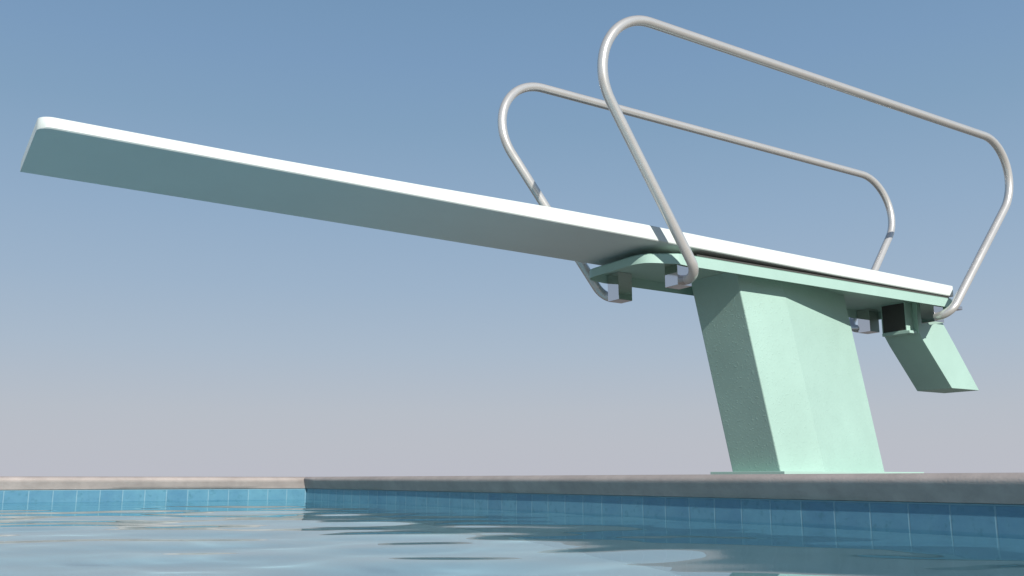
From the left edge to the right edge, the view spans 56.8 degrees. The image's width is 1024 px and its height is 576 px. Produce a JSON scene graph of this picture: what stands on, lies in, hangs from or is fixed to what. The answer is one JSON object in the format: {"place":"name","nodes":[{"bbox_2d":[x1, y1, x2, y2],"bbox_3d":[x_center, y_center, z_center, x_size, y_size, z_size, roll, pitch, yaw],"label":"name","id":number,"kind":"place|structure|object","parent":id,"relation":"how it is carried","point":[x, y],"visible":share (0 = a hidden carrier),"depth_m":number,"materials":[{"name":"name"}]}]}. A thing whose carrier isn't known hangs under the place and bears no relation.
{"place":"outdoors","nodes":[
{"label":"outdoors","id":0,"kind":"place"},
{"bbox_2d":[0,499,1023,575],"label":"pool water","id":1,"kind":"structure","parent":0,"point":[310,537],"depth_m":1.54,"materials":[{"name":"blue liquid"}]},
{"bbox_2d":[0,0,1023,476],"label":"sky","id":2,"kind":"structure","parent":0,"point":[143,334],"materials":[{"name":"blue"}]},
{"label":"pool deck","id":3,"kind":"structure","parent":0,"visible":0},
{"bbox_2d":[0,476,306,502],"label":"pool wall","id":4,"kind":"structure","parent":3,"relation":"on","point":[18,489],"depth_m":4.57,"materials":[{"name":"tile"}]},
{"bbox_2d":[20,15,1012,473],"bbox_3d":[0.544,-0.118,4.216,4.861,1.881,0.844,7,-13,-32],"label":"diving board","id":5,"kind":"object","parent":3,"relation":"on","point":[778,327],"visible":1,"depth_m":4.35,"materials":[{"name":"green paint"}]},
{"bbox_2d":[304,473,1023,534],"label":"pool wall","id":6,"kind":"structure","parent":3,"relation":"on","point":[992,503],"depth_m":2.40,"materials":[{"name":"tile"}]}
]}

